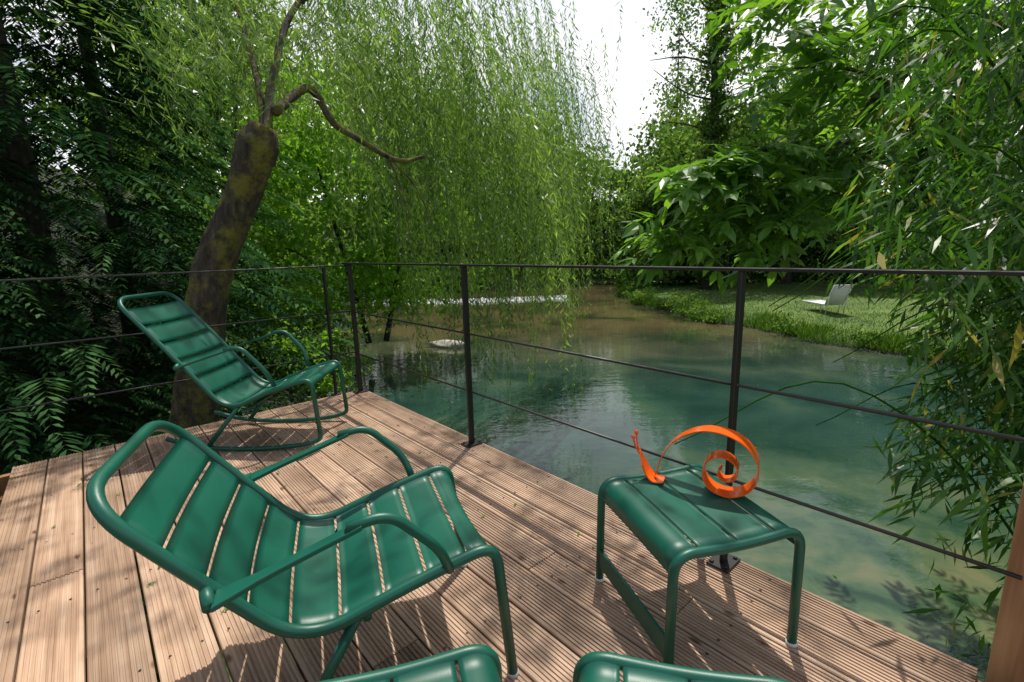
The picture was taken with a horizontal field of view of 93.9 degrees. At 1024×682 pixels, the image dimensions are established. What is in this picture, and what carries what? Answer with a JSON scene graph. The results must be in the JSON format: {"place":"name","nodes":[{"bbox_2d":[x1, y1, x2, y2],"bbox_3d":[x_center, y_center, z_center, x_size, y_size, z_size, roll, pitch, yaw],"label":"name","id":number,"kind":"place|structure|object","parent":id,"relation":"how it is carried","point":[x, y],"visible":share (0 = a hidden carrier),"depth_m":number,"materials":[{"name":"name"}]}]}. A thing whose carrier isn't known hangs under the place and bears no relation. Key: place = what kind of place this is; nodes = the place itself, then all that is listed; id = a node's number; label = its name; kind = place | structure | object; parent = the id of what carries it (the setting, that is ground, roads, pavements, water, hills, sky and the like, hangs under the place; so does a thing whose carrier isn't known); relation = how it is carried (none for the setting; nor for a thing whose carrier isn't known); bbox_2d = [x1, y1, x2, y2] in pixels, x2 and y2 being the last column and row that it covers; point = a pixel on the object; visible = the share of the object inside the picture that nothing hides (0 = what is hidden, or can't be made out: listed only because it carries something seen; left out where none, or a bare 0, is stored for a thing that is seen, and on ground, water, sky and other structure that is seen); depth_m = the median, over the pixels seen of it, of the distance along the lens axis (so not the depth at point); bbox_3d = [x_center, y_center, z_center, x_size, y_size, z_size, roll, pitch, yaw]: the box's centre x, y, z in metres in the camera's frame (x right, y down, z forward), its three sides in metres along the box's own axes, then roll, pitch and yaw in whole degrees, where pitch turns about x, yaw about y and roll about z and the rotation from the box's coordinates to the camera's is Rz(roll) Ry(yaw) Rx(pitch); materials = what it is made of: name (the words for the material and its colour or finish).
{"place":"outdoors","nodes":[
{"label":"outdoors","id":0,"kind":"place"},
{"bbox_2d":[51,342,904,612],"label":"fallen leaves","id":1,"kind":"object","parent":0,"point":[578,533],"visible":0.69,"depth_m":2.23,"materials":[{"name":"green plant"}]},
{"bbox_2d":[4,0,1009,201],"label":"sky","id":2,"kind":"structure","parent":0,"point":[634,65],"materials":[{"name":"white"}]},
{"bbox_2d":[0,165,1022,681],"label":"ground","id":3,"kind":"structure","parent":0,"point":[752,293],"depth_m":15.89,"materials":[{"name":"green plant"}]},
{"bbox_2d":[0,172,142,383],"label":"cypress tree","id":4,"kind":"object","parent":3,"relation":"on","point":[16,365],"visible":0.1,"depth_m":7.12,"materials":[{"name":"green plant"}]},
{"bbox_2d":[0,129,170,474],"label":"cypress tree","id":5,"kind":"object","parent":3,"relation":"on","point":[7,253],"visible":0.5,"depth_m":5.11,"materials":[{"name":"green plant"}]},
{"bbox_2d":[0,0,321,371],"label":"cypress tree","id":6,"kind":"object","parent":3,"relation":"on","point":[111,220],"visible":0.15,"depth_m":9.62,"materials":[{"name":"green plant"}]},
{"bbox_2d":[0,316,325,672],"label":"ivy groundcover","id":7,"kind":"object","parent":3,"relation":"on","point":[278,374],"visible":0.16,"depth_m":6.75,"materials":[{"name":"green plant"}]},
{"bbox_2d":[0,0,375,468],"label":"cypress tree","id":8,"kind":"object","parent":3,"relation":"on","point":[17,147],"visible":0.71,"depth_m":6.65,"materials":[{"name":"green plant"}]},
{"bbox_2d":[32,0,631,500],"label":"willow tree","id":9,"kind":"object","parent":3,"relation":"on","point":[252,164],"visible":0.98,"depth_m":5.43,"materials":[{"name":"green plant"}]},
{"bbox_2d":[167,36,506,398],"bbox_3d":[-3.819,-3.236,11.877,6.225,8.008,8.964,7,14,36],"label":"hazel bush","id":10,"kind":"object","parent":3,"relation":"on","point":[367,273],"visible":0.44,"depth_m":10.91,"materials":[{"name":"green plant"}]},
{"bbox_2d":[0,391,980,681],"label":"wooden deck","id":11,"kind":"structure","parent":3,"relation":"on","point":[68,613],"depth_m":1.53,"materials":[{"name":"brown wood"}]},
{"bbox_2d":[117,291,348,450],"bbox_3d":[-1.589,0.145,2.822,1.035,0.882,0.575,-2,11,-1],"label":"rocking chair","id":12,"kind":"object","parent":11,"relation":"on","point":[234,396],"visible":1,"depth_m":2.78,"materials":[{"name":"green metal"}]},
{"bbox_2d":[86,420,518,680],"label":"garden armchair","id":13,"kind":"object","parent":11,"relation":"on","point":[142,523],"visible":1,"depth_m":1.14,"materials":[{"name":"green metal"}]},
{"bbox_2d":[318,644,502,681],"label":"table","id":14,"kind":"object","parent":11,"relation":"on","point":[478,662],"visible":1,"depth_m":0.85,"materials":[{"name":"green metal"}]},
{"bbox_2d":[0,263,1023,579],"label":"metal railing","id":15,"kind":"object","parent":11,"relation":"on","point":[726,563],"visible":0.97,"depth_m":1.65,"materials":[{"name":"black metal"}]},
{"bbox_2d":[573,651,788,681],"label":"table","id":16,"kind":"object","parent":11,"relation":"on","point":[600,666],"visible":1,"depth_m":0.83,"materials":[{"name":"green metal"}]},
{"bbox_2d":[595,464,805,664],"bbox_3d":[0.522,0.632,1.408,0.416,0.358,0.421,-4,11,-15],"label":"table","id":17,"kind":"object","parent":11,"relation":"on","point":[669,546],"visible":0.92,"depth_m":1.29,"materials":[{"name":"green metal"}]},
{"bbox_2d":[631,425,759,497],"bbox_3d":[0.544,0.348,1.444,0.364,0.195,0.070,4,12,28],"label":"snail sculpture","id":18,"kind":"object","parent":17,"relation":"on","point":[710,483],"visible":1,"depth_m":1.41,"materials":[{"name":"orange paint"}]},
{"bbox_2d":[985,482,1023,681],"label":"corner post","id":19,"kind":"object","parent":11,"relation":"on","point":[1006,662],"visible":1,"depth_m":1.12,"materials":[{"name":"brown wood"}]},
{"bbox_2d":[0,0,1010,325],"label":"forest trees","id":20,"kind":"object","parent":3,"relation":"on","point":[220,120],"visible":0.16,"depth_m":30.32,"materials":[{"name":"green plant"}]},
{"bbox_2d":[648,28,694,186],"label":"spruce tree","id":21,"kind":"object","parent":3,"relation":"on","point":[678,63],"visible":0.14,"depth_m":44.04,"materials":[{"name":"green plant"}]},
{"bbox_2d":[616,129,747,283],"bbox_3d":[10.214,-7.993,28.763,8.813,9.559,7.810,-12,15,-43],"label":"lime tree","id":22,"kind":"object","parent":3,"relation":"on","point":[645,202],"visible":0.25,"depth_m":27.74,"materials":[{"name":"green plant"}]},
{"bbox_2d":[635,0,794,289],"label":"ivy clad tree","id":23,"kind":"object","parent":3,"relation":"on","point":[709,130],"visible":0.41,"depth_m":23.34,"materials":[{"name":"green plant"}]},
{"bbox_2d":[675,52,926,283],"bbox_3d":[15.073,-9.251,25.597,12.009,12.792,11.914,-2,11,0],"label":"lime tree","id":24,"kind":"object","parent":3,"relation":"on","point":[743,130],"visible":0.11,"depth_m":23.65,"materials":[{"name":"green plant"}]},
{"bbox_2d":[608,0,1023,297],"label":"ash tree","id":25,"kind":"object","parent":3,"relation":"on","point":[805,186],"visible":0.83,"depth_m":3.31,"materials":[{"name":"green plant"}]},
{"bbox_2d":[613,275,1023,380],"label":"lawn grass","id":26,"kind":"structure","parent":3,"relation":"on","point":[804,332],"depth_m":15.96,"materials":[{"name":"green plant"}]},
{"bbox_2d":[620,284,1023,384],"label":"bank plants","id":27,"kind":"object","parent":3,"relation":"on","point":[700,302],"visible":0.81,"depth_m":18.02,"materials":[{"name":"green plant"}]},
{"bbox_2d":[639,203,1007,286],"bbox_3d":[21.946,-4.684,24.440,28.788,6.138,14.748,9,15,42],"label":"shrub border","id":28,"kind":"object","parent":3,"relation":"on","point":[799,276],"visible":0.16,"depth_m":27.75,"materials":[{"name":"green plant"}]},
{"bbox_2d":[803,285,853,313],"bbox_3d":[10.880,-1.499,16.534,0.636,1.022,1.736,-1,11,2],"label":"sun lounger","id":29,"kind":"object","parent":3,"relation":"on","point":[837,296],"visible":0.94,"depth_m":15.95,"materials":[{"name":"plastic"}]},
{"bbox_2d":[674,0,1023,678],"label":"bamboo","id":30,"kind":"object","parent":3,"relation":"on","point":[985,250],"visible":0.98,"depth_m":1.97,"materials":[{"name":"green plant"}]},
{"bbox_2d":[848,0,1021,287],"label":"lime tree","id":31,"kind":"object","parent":3,"relation":"on","point":[921,156],"visible":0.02,"depth_m":21.51,"materials":[{"name":"green plant"}]},
{"bbox_2d":[918,3,1023,172],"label":"lime tree","id":32,"kind":"object","parent":3,"relation":"on","point":[983,87],"visible":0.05,"depth_m":12.64,"materials":[{"name":"green plant"}]},
{"bbox_2d":[936,40,1023,194],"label":"lime tree","id":33,"kind":"object","parent":3,"relation":"on","point":[971,128],"visible":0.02,"depth_m":16.69,"materials":[{"name":"green plant"}]},
{"bbox_2d":[218,284,1021,681],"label":"river water","id":34,"kind":"structure","parent":0,"point":[834,466],"depth_m":7.87,"materials":[{"name":"teal liquid"}]},
{"bbox_2d":[426,340,463,348],"bbox_3d":[-1.975,0.140,14.492,1.281,0.351,0.670,-2,11,0],"label":"river rock","id":35,"kind":"object","parent":34,"relation":"in","point":[440,344],"visible":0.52,"depth_m":14.29,"materials":[{"name":"grey stone"}]},
{"bbox_2d":[373,295,566,303],"bbox_3d":[-2.351,-2.253,26.626,11.239,0.398,1.644,-2,11,0],"label":"weir","id":36,"kind":"object","parent":34,"relation":"in","point":[519,299],"visible":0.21,"depth_m":26.61,"materials":[{"name":"white liquid"}]}
]}

